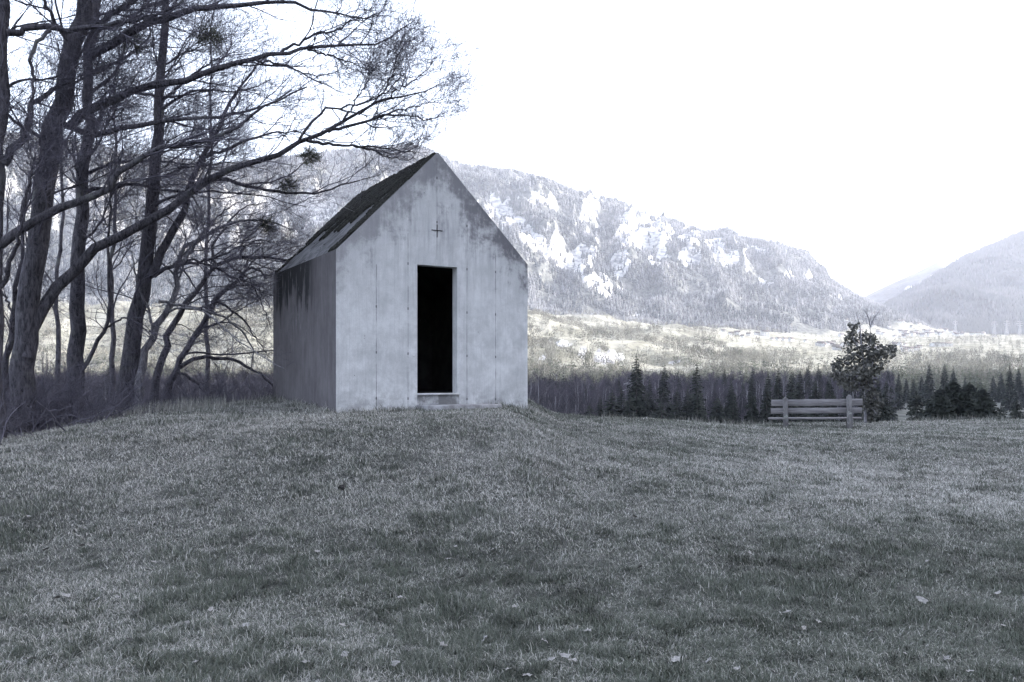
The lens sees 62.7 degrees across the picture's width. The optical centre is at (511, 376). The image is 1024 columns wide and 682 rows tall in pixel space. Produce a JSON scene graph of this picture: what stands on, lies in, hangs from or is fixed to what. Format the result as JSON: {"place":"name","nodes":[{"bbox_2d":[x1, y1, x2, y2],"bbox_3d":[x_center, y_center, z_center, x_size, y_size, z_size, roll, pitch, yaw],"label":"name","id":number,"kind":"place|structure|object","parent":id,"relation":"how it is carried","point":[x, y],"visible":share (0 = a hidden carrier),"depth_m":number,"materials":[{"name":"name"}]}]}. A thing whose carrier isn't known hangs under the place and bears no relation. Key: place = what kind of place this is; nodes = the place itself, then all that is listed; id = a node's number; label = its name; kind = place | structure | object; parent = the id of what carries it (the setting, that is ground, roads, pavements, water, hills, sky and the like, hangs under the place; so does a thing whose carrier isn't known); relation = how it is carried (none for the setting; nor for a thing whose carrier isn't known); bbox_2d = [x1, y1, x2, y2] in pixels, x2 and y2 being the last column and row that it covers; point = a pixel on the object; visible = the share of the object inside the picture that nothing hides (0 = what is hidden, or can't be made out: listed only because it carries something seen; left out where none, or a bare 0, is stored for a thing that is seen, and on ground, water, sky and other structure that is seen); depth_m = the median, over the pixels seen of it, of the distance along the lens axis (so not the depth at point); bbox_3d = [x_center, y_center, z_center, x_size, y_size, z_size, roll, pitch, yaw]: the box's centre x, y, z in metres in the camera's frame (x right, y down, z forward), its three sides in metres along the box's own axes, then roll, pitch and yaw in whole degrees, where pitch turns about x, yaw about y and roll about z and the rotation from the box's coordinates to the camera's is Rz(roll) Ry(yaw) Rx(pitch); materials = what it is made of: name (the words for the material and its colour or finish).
{"place":"outdoors","nodes":[
{"label":"outdoors","id":0,"kind":"place"},
{"bbox_2d":[0,394,1023,681],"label":"lawn","id":1,"kind":"structure","parent":0,"point":[254,497],"depth_m":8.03,"materials":[{"name":"plant"}]},
{"bbox_2d":[1,64,114,410],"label":"bare tree","id":2,"kind":"object","parent":1,"relation":"on","point":[10,343],"visible":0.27,"depth_m":13.50,"materials":[{"name":"grey plant"}]},
{"bbox_2d":[3,9,153,411],"bbox_3d":[-9.576,-3.488,18.150,4.240,9.729,3.974,0,0,0],"label":"bare tree","id":3,"kind":"object","parent":1,"relation":"on","point":[58,335],"visible":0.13,"depth_m":18.12,"materials":[{"name":"grey plant"}]},
{"bbox_2d":[0,343,171,432],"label":"shrub","id":4,"kind":"object","parent":1,"relation":"on","point":[48,422],"visible":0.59,"depth_m":12.67,"materials":[{"name":"plant"}]},
{"bbox_2d":[3,309,205,432],"bbox_3d":[-8.156,1.152,14.514,6.024,4.921,6.225,0,0,-35],"label":"shrub","id":5,"kind":"object","parent":1,"relation":"on","point":[84,383],"visible":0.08,"depth_m":14.48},
{"bbox_2d":[34,347,180,430],"bbox_3d":[-7.139,0.492,13.699,4.250,1.906,2.985,0,0,15],"label":"shrub","id":6,"kind":"object","parent":1,"relation":"on","point":[125,392],"visible":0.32,"depth_m":13.49,"materials":[{"name":"plant"}]},
{"bbox_2d":[0,330,246,444],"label":"shrub","id":7,"kind":"object","parent":1,"relation":"on","point":[23,404],"visible":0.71,"depth_m":12.22,"materials":[{"name":"plant"}]},
{"bbox_2d":[56,1,224,403],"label":"bare tree","id":8,"kind":"object","parent":1,"relation":"on","point":[113,343],"visible":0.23,"depth_m":17.14,"materials":[{"name":"grey plant"}]},
{"bbox_2d":[35,341,246,426],"bbox_3d":[-6.912,1.009,15.277,4.638,3.275,5.406,0,0,0],"label":"shrub","id":9,"kind":"object","parent":1,"relation":"on","point":[163,388],"visible":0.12,"depth_m":15.31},
{"bbox_2d":[0,0,365,437],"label":"bare tree","id":10,"kind":"object","parent":1,"relation":"on","point":[18,231],"visible":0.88,"depth_m":11.77,"materials":[{"name":"grey plant"}]},
{"bbox_2d":[10,0,356,421],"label":"bare tree","id":11,"kind":"object","parent":1,"relation":"on","point":[78,331],"visible":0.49,"depth_m":14.55,"materials":[{"name":"grey plant"}]},
{"bbox_2d":[98,321,280,409],"bbox_3d":[-5.896,0.854,15.782,4.174,4.363,4.629,0,0,-14],"label":"shrub","id":12,"kind":"object","parent":1,"relation":"on","point":[186,393],"visible":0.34,"depth_m":15.80,"materials":[{"name":"plant"}]},
{"bbox_2d":[55,130,361,408],"bbox_3d":[-5.275,-1.801,15.614,5.902,5.381,3.675,0,0,-18],"label":"bare tree","id":13,"kind":"object","parent":1,"relation":"on","point":[176,283],"visible":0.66,"depth_m":15.47,"materials":[{"name":"grey plant"}]},
{"bbox_2d":[257,216,275,232],"bbox_3d":[-4.733,-2.917,16.199,0.374,0.398,0.366,0,0,-30],"label":"mistletoe","id":14,"kind":"object","parent":13,"relation":"attached to","point":[267,225],"visible":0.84,"depth_m":16.19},
{"bbox_2d":[128,0,310,397],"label":"bare tree","id":15,"kind":"object","parent":1,"relation":"on","point":[205,293],"visible":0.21,"depth_m":19.62,"materials":[{"name":"grey plant"}]},
{"bbox_2d":[160,334,278,402],"bbox_3d":[-5.469,0.661,17.027,4.001,3.012,3.750,0,0,32],"label":"shrub","id":16,"kind":"object","parent":1,"relation":"on","point":[227,379],"visible":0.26,"depth_m":16.92,"materials":[{"name":"plant"}]},
{"bbox_2d":[163,198,316,404],"bbox_3d":[-4.727,-1.316,17.053,4.416,4.965,4.157,0,0,0],"label":"bare tree","id":17,"kind":"object","parent":1,"relation":"on","point":[206,318],"visible":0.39,"depth_m":16.81,"materials":[{"name":"grey plant"}]},
{"bbox_2d":[51,0,434,411],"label":"bare tree","id":18,"kind":"object","parent":1,"relation":"on","point":[148,245],"visible":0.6,"depth_m":15.15,"materials":[{"name":"grey plant"}]},
{"bbox_2d":[275,174,298,196],"bbox_3d":[-4.222,-3.613,15.908,0.455,0.464,0.455,0,0,-43],"label":"mistletoe","id":19,"kind":"object","parent":18,"relation":"attached to","point":[288,185],"visible":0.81,"depth_m":15.89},
{"bbox_2d":[0,0,502,434],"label":"bare tree","id":20,"kind":"object","parent":1,"relation":"on","point":[32,309],"visible":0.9,"depth_m":12.90,"materials":[{"name":"grey plant"}]},
{"bbox_2d":[117,27,146,58],"bbox_3d":[-5.841,-5.142,12.911,0.432,0.471,0.488,0,0,39],"label":"mistletoe","id":21,"kind":"object","parent":20,"relation":"attached to","point":[137,47],"visible":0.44,"depth_m":12.90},
{"bbox_2d":[188,17,226,57],"bbox_3d":[-4.781,-5.325,13.223,0.557,0.597,0.559,0,0,0],"label":"mistletoe","id":22,"kind":"object","parent":20,"relation":"attached to","point":[201,37],"visible":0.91,"depth_m":13.16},
{"bbox_2d":[296,144,322,167],"bbox_3d":[-3.342,-3.654,13.910,0.423,0.480,0.466,0,0,-42],"label":"mistletoe","id":23,"kind":"object","parent":20,"relation":"attached to","point":[310,156],"visible":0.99,"depth_m":13.87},
{"bbox_2d":[148,179,426,409],"bbox_3d":[-4.357,-1.549,17.295,3.757,4.932,5.745,0,0,40],"label":"bare tree","id":24,"kind":"object","parent":1,"relation":"on","point":[177,318],"visible":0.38,"depth_m":16.62,"materials":[{"name":"grey plant"}]},
{"bbox_2d":[273,152,527,412],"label":"chapel","id":25,"kind":"structure","parent":1,"relation":"on","point":[353,306],"depth_m":14.27,"materials":[{"name":"concrete"}]},
{"bbox_2d":[40,391,1021,433],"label":"dry grass","id":26,"kind":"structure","parent":1,"relation":"on","point":[207,402],"depth_m":13.84,"materials":[{"name":"plant"}]},
{"bbox_2d":[768,395,862,428],"bbox_3d":[8.119,1.097,22.555,2.387,1.190,0.629,-1,0,18],"label":"bench","id":27,"kind":"object","parent":1,"relation":"on","point":[848,402],"visible":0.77,"depth_m":22.40,"materials":[{"name":"grey wood"}]},
{"bbox_2d":[827,309,897,422],"bbox_3d":[10.208,-0.205,24.538,2.286,3.779,1.265,0,0,0],"label":"young tree","id":28,"kind":"object","parent":1,"relation":"on","point":[863,377],"visible":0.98,"depth_m":24.39,"materials":[{"name":"green plant"}]},
{"bbox_2d":[918,388,960,420],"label":"fir","id":29,"kind":"object","parent":1,"relation":"on","point":[939,404],"visible":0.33,"depth_m":94.28,"materials":[{"name":"green plant"}]},
{"bbox_2d":[960,388,1004,419],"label":"fir","id":30,"kind":"object","parent":1,"relation":"on","point":[983,403],"visible":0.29,"depth_m":92.35,"materials":[{"name":"green plant"}]},
{"bbox_2d":[2,136,1023,420],"bbox_3d":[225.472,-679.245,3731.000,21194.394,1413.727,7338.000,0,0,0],"label":"hills","id":31,"kind":"structure","parent":0,"point":[640,236],"depth_m":2984.05,"materials":[{"name":"snow"}]},
{"bbox_2d":[254,370,272,398],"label":"bare wood tree","id":32,"kind":"object","parent":31,"relation":"on","point":[263,387],"visible":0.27,"depth_m":217.76,"materials":[{"name":"grey plant"}]},
{"bbox_2d":[8,368,897,420],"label":"wood","id":33,"kind":"object","parent":31,"relation":"on","point":[737,384],"visible":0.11,"depth_m":346.03,"materials":[{"name":"grey plant"}]},
{"bbox_2d":[2,130,932,332],"bbox_3d":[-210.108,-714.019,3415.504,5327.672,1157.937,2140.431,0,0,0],"label":"mountain forest","id":34,"kind":"object","parent":31,"relation":"on","point":[848,303],"visible":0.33,"depth_m":3231.51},
{"bbox_2d":[3,295,1023,402],"bbox_3d":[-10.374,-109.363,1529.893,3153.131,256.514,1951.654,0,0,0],"label":"hillside woods","id":35,"kind":"object","parent":31,"relation":"on","point":[975,372],"visible":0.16,"depth_m":1137.39,"materials":[{"name":"grey plant"}]},
{"bbox_2d":[528,365,537,399],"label":"bare wood tree","id":36,"kind":"object","parent":31,"relation":"on","point":[531,379],"visible":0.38,"depth_m":239.66,"materials":[{"name":"grey plant"}]},
{"bbox_2d":[529,361,548,406],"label":"bare wood tree","id":37,"kind":"object","parent":31,"relation":"on","point":[538,394],"visible":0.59,"depth_m":185.42,"materials":[{"name":"grey plant"}]},
{"bbox_2d":[539,369,557,407],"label":"bare wood tree","id":38,"kind":"object","parent":31,"relation":"on","point":[543,381],"visible":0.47,"depth_m":237.51,"materials":[{"name":"grey plant"}]},
{"bbox_2d":[541,385,558,410],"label":"bare wood tree","id":39,"kind":"object","parent":31,"relation":"on","point":[549,404],"visible":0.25,"depth_m":193.84,"materials":[{"name":"grey plant"}]},
{"bbox_2d":[544,388,568,412],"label":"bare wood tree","id":40,"kind":"object","parent":31,"relation":"on","point":[554,406],"visible":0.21,"depth_m":167.31,"materials":[{"name":"grey plant"}]},
{"bbox_2d":[552,375,570,410],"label":"bare wood tree","id":41,"kind":"object","parent":31,"relation":"on","point":[561,392],"visible":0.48,"depth_m":207.01,"materials":[{"name":"grey plant"}]},
{"bbox_2d":[556,384,573,413],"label":"bare wood tree","id":42,"kind":"object","parent":31,"relation":"on","point":[565,405],"visible":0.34,"depth_m":229.45,"materials":[{"name":"grey plant"}]},
{"bbox_2d":[569,370,586,414],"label":"bare wood tree","id":43,"kind":"object","parent":31,"relation":"on","point":[575,392],"visible":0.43,"depth_m":225.69,"materials":[{"name":"grey plant"}]},
{"bbox_2d":[567,363,589,414],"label":"bare wood tree","id":44,"kind":"object","parent":31,"relation":"on","point":[577,398],"visible":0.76,"depth_m":189.57,"materials":[{"name":"grey plant"}]},
{"bbox_2d":[594,397,606,416],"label":"conifer","id":45,"kind":"object","parent":31,"relation":"on","point":[601,412],"visible":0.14,"depth_m":151.84,"materials":[{"name":"green plant"}]},
{"bbox_2d":[596,375,614,415],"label":"bare wood tree","id":46,"kind":"object","parent":31,"relation":"on","point":[606,387],"visible":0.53,"depth_m":243.51,"materials":[{"name":"grey plant"}]},
{"bbox_2d":[602,390,622,416],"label":"conifer","id":47,"kind":"object","parent":31,"relation":"on","point":[612,412],"visible":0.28,"depth_m":155.66,"materials":[{"name":"green plant"}]},
{"bbox_2d":[601,377,623,414],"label":"bare wood tree","id":48,"kind":"object","parent":31,"relation":"on","point":[617,387],"visible":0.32,"depth_m":201.69,"materials":[{"name":"grey plant"}]},
{"bbox_2d":[614,387,628,416],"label":"conifer","id":49,"kind":"object","parent":31,"relation":"on","point":[620,398],"visible":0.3,"depth_m":157.79,"materials":[{"name":"green plant"}]},
{"bbox_2d":[623,396,638,417],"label":"conifer","id":50,"kind":"object","parent":31,"relation":"on","point":[629,409],"visible":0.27,"depth_m":151.72,"materials":[{"name":"green plant"}]},
{"bbox_2d":[625,353,650,417],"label":"conifer","id":51,"kind":"object","parent":31,"relation":"on","point":[640,388],"visible":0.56,"depth_m":173.90,"materials":[{"name":"green plant"}]},
{"bbox_2d":[640,392,651,417],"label":"conifer","id":52,"kind":"object","parent":31,"relation":"on","point":[647,411],"visible":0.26,"depth_m":155.86,"materials":[{"name":"green plant"}]},
{"bbox_2d":[640,361,651,396],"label":"bare wood tree","id":53,"kind":"object","parent":31,"relation":"on","point":[643,379],"visible":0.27,"depth_m":220.77,"materials":[{"name":"grey plant"}]},
{"bbox_2d":[645,380,656,415],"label":"conifer","id":54,"kind":"object","parent":31,"relation":"on","point":[651,401],"visible":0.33,"depth_m":210.18,"materials":[{"name":"green plant"}]},
{"bbox_2d":[649,367,669,412],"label":"bare wood tree","id":55,"kind":"object","parent":31,"relation":"on","point":[654,396],"visible":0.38,"depth_m":199.59,"materials":[{"name":"grey plant"}]},
{"bbox_2d":[653,400,668,419],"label":"conifer","id":56,"kind":"object","parent":31,"relation":"on","point":[659,412],"visible":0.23,"depth_m":149.85,"materials":[{"name":"green plant"}]},
{"bbox_2d":[651,370,673,419],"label":"conifer","id":57,"kind":"object","parent":31,"relation":"on","point":[664,395],"visible":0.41,"depth_m":172.23,"materials":[{"name":"green plant"}]},
{"bbox_2d":[668,392,686,420],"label":"conifer","id":58,"kind":"object","parent":31,"relation":"on","point":[677,411],"visible":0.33,"depth_m":156.72,"materials":[{"name":"green plant"}]},
{"bbox_2d":[672,371,692,408],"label":"bare wood tree","id":59,"kind":"object","parent":31,"relation":"on","point":[683,396],"visible":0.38,"depth_m":185.96,"materials":[{"name":"grey plant"}]},
{"bbox_2d":[678,387,695,420],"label":"conifer","id":60,"kind":"object","parent":31,"relation":"on","point":[687,400],"visible":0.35,"depth_m":159.75,"materials":[{"name":"green plant"}]},
{"bbox_2d":[686,364,706,422],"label":"conifer","id":61,"kind":"object","parent":31,"relation":"on","point":[695,390],"visible":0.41,"depth_m":171.54,"materials":[{"name":"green plant"}]},
{"bbox_2d":[687,392,706,421],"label":"conifer","id":62,"kind":"object","parent":31,"relation":"on","point":[696,409],"visible":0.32,"depth_m":154.67,"materials":[{"name":"green plant"}]},
{"bbox_2d":[705,380,728,416],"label":"bare wood tree","id":63,"kind":"object","parent":31,"relation":"on","point":[715,397],"visible":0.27,"depth_m":198.16,"materials":[{"name":"grey plant"}]},
{"bbox_2d":[707,395,728,423],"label":"conifer","id":64,"kind":"object","parent":31,"relation":"on","point":[720,415],"visible":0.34,"depth_m":153.65,"materials":[{"name":"green plant"}]},
{"bbox_2d":[711,380,738,407],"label":"bare wood tree","id":65,"kind":"object","parent":31,"relation":"on","point":[724,396],"visible":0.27,"depth_m":213.16,"materials":[{"name":"grey plant"}]},
{"bbox_2d":[724,380,740,422],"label":"conifer","id":66,"kind":"object","parent":31,"relation":"on","point":[728,399],"visible":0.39,"depth_m":183.62,"materials":[{"name":"green plant"}]},
{"bbox_2d":[725,392,741,424],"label":"conifer","id":67,"kind":"object","parent":31,"relation":"on","point":[733,415],"visible":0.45,"depth_m":156.73,"materials":[{"name":"green plant"}]},
{"bbox_2d":[739,387,762,419],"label":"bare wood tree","id":68,"kind":"object","parent":31,"relation":"on","point":[744,413],"visible":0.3,"depth_m":201.37,"materials":[{"name":"grey plant"}]},
{"bbox_2d":[742,377,760,424],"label":"conifer","id":69,"kind":"object","parent":31,"relation":"on","point":[751,415],"visible":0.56,"depth_m":162.76,"materials":[{"name":"green plant"}]},
{"bbox_2d":[746,367,771,415],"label":"bare wood tree","id":70,"kind":"object","parent":31,"relation":"on","point":[760,387],"visible":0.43,"depth_m":236.04,"materials":[{"name":"grey plant"}]},
{"bbox_2d":[755,376,767,412],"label":"bare wood tree","id":71,"kind":"object","parent":31,"relation":"on","point":[761,391],"visible":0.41,"depth_m":219.97,"materials":[{"name":"grey plant"}]},
{"bbox_2d":[760,330,769,336],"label":"manor","id":72,"kind":"structure","parent":31,"relation":"on","point":[765,333],"depth_m":2143.00,"materials":[{"name":"paint"}]},
{"bbox_2d":[759,387,775,423],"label":"conifer","id":73,"kind":"object","parent":31,"relation":"on","point":[764,416],"visible":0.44,"depth_m":162.24,"materials":[{"name":"green plant"}]},
{"bbox_2d":[759,374,777,423],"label":"conifer","id":74,"kind":"object","parent":31,"relation":"on","point":[768,381],"visible":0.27,"depth_m":165.82,"materials":[{"name":"green plant"}]},
{"bbox_2d":[772,371,783,423],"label":"conifer","id":75,"kind":"object","parent":31,"relation":"on","point":[777,391],"visible":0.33,"depth_m":169.86,"materials":[{"name":"green plant"}]},
{"bbox_2d":[776,358,792,396],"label":"bare wood tree","id":76,"kind":"object","parent":31,"relation":"on","point":[784,374],"visible":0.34,"depth_m":213.20,"materials":[{"name":"grey plant"}]},
{"bbox_2d":[780,372,800,422],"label":"conifer","id":77,"kind":"object","parent":31,"relation":"on","point":[791,390],"visible":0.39,"depth_m":164.85,"materials":[{"name":"green plant"}]},
{"bbox_2d":[794,373,808,420],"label":"conifer","id":78,"kind":"object","parent":31,"relation":"on","point":[800,385],"visible":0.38,"depth_m":169.72,"materials":[{"name":"green plant"}]},
{"bbox_2d":[802,368,811,397],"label":"conifer","id":79,"kind":"object","parent":31,"relation":"on","point":[809,384],"visible":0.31,"depth_m":327.54,"materials":[{"name":"green plant"}]},
{"bbox_2d":[802,381,830,422],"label":"conifer","id":80,"kind":"object","parent":31,"relation":"on","point":[814,396],"visible":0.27,"depth_m":159.55,"materials":[{"name":"green plant"}]},
{"bbox_2d":[811,371,824,421],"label":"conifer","id":81,"kind":"object","parent":31,"relation":"on","point":[819,385],"visible":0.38,"depth_m":215.61,"materials":[{"name":"grey plant"}]},
{"bbox_2d":[822,378,839,422],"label":"conifer","id":82,"kind":"object","parent":31,"relation":"on","point":[829,393],"visible":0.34,"depth_m":163.77,"materials":[{"name":"green plant"}]},
{"bbox_2d":[873,397,892,421],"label":"pine","id":83,"kind":"object","parent":31,"relation":"on","point":[886,413],"visible":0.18,"depth_m":109.57,"materials":[{"name":"green plant"}]},
{"bbox_2d":[879,381,894,421],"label":"conifer","id":84,"kind":"object","parent":31,"relation":"on","point":[885,396],"visible":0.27,"depth_m":163.80,"materials":[{"name":"green plant"}]},
{"bbox_2d":[884,372,897,420],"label":"conifer","id":85,"kind":"object","parent":31,"relation":"on","point":[893,405],"visible":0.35,"depth_m":343.89,"materials":[{"name":"green plant"}]},
{"bbox_2d":[894,373,905,409],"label":"conifer","id":86,"kind":"object","parent":31,"relation":"on","point":[898,397],"visible":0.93,"depth_m":479.38,"materials":[{"name":"green plant"}]},
{"bbox_2d":[902,378,909,402],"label":"conifer","id":87,"kind":"object","parent":31,"relation":"on","point":[905,397],"visible":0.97,"depth_m":559.33,"materials":[{"name":"green plant"}]},
{"bbox_2d":[908,381,917,403],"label":"conifer","id":88,"kind":"object","parent":31,"relation":"on","point":[913,390],"visible":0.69,"depth_m":539.84,"materials":[{"name":"green plant"}]},
{"bbox_2d":[906,391,926,420],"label":"pine","id":89,"kind":"object","parent":31,"relation":"on","point":[916,404],"visible":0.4,"depth_m":119.73,"materials":[{"name":"green plant"}]},
{"bbox_2d":[917,376,925,395],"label":"conifer","id":90,"kind":"object","parent":31,"relation":"on","point":[920,388],"visible":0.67,"depth_m":559.65,"materials":[{"name":"green plant"}]},
{"bbox_2d":[921,364,936,404],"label":"conifer","id":91,"kind":"object","parent":31,"relation":"on","point":[929,389],"visible":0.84,"depth_m":519.56,"materials":[{"name":"green plant"}]},
{"bbox_2d":[929,342,952,346],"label":"warehouse","id":92,"kind":"structure","parent":31,"relation":"on","point":[934,344],"depth_m":1989.00,"materials":[{"name":"paint"}]},
{"bbox_2d":[940,364,949,389],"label":"conifer","id":93,"kind":"object","parent":31,"relation":"on","point":[944,381],"visible":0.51,"depth_m":499.72,"materials":[{"name":"green plant"}]},
{"bbox_2d":[944,380,967,417],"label":"fir","id":94,"kind":"object","parent":31,"relation":"on","point":[953,389],"visible":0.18,"depth_m":96.30,"materials":[{"name":"green plant"}]},
{"bbox_2d":[955,382,976,416],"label":"fir","id":95,"kind":"object","parent":31,"relation":"on","point":[968,390],"visible":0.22,"depth_m":95.44,"materials":[{"name":"green plant"}]},
{"bbox_2d":[989,377,996,398],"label":"conifer","id":96,"kind":"object","parent":31,"relation":"on","point":[993,388],"visible":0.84,"depth_m":599.37,"materials":[{"name":"green plant"}]},
{"bbox_2d":[994,375,1005,402],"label":"conifer","id":97,"kind":"object","parent":31,"relation":"on","point":[999,392],"visible":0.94,"depth_m":559.53,"materials":[{"name":"green plant"}]},
{"bbox_2d":[1001,366,1018,411],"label":"conifer","id":98,"kind":"object","parent":31,"relation":"on","point":[1007,394],"visible":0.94,"depth_m":459.55,"materials":[{"name":"green plant"}]},
{"bbox_2d":[1006,400,1023,418],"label":"pine","id":99,"kind":"object","parent":31,"relation":"on","point":[1017,413],"visible":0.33,"depth_m":114.75,"materials":[{"name":"green plant"}]},
{"bbox_2d":[1013,369,1023,402],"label":"conifer","id":100,"kind":"object","parent":31,"relation":"on","point":[1019,392],"visible":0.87,"depth_m":559.24,"materials":[{"name":"green plant"}]},
{"bbox_2d":[7,0,1023,296],"label":"sky","id":101,"kind":"structure","parent":0,"point":[882,140],"materials":[{"name":"white"}]},
{"bbox_2d":[865,258,958,302],"bbox_3d":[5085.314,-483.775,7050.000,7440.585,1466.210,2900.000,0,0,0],"label":"distant ridge","id":102,"kind":"structure","parent":0,"point":[890,291],"depth_m":6735.45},
{"bbox_2d":[905,247,1023,322],"bbox_3d":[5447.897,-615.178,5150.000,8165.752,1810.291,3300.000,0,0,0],"label":"mountain","id":103,"kind":"structure","parent":0,"point":[1002,273],"depth_m":4334.26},
{"bbox_2d":[880,230,1023,334],"bbox_3d":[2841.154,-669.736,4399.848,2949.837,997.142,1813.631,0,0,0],"label":"forest","id":104,"kind":"object","parent":103,"relation":"on","point":[1009,297],"visible":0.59,"depth_m":4145.15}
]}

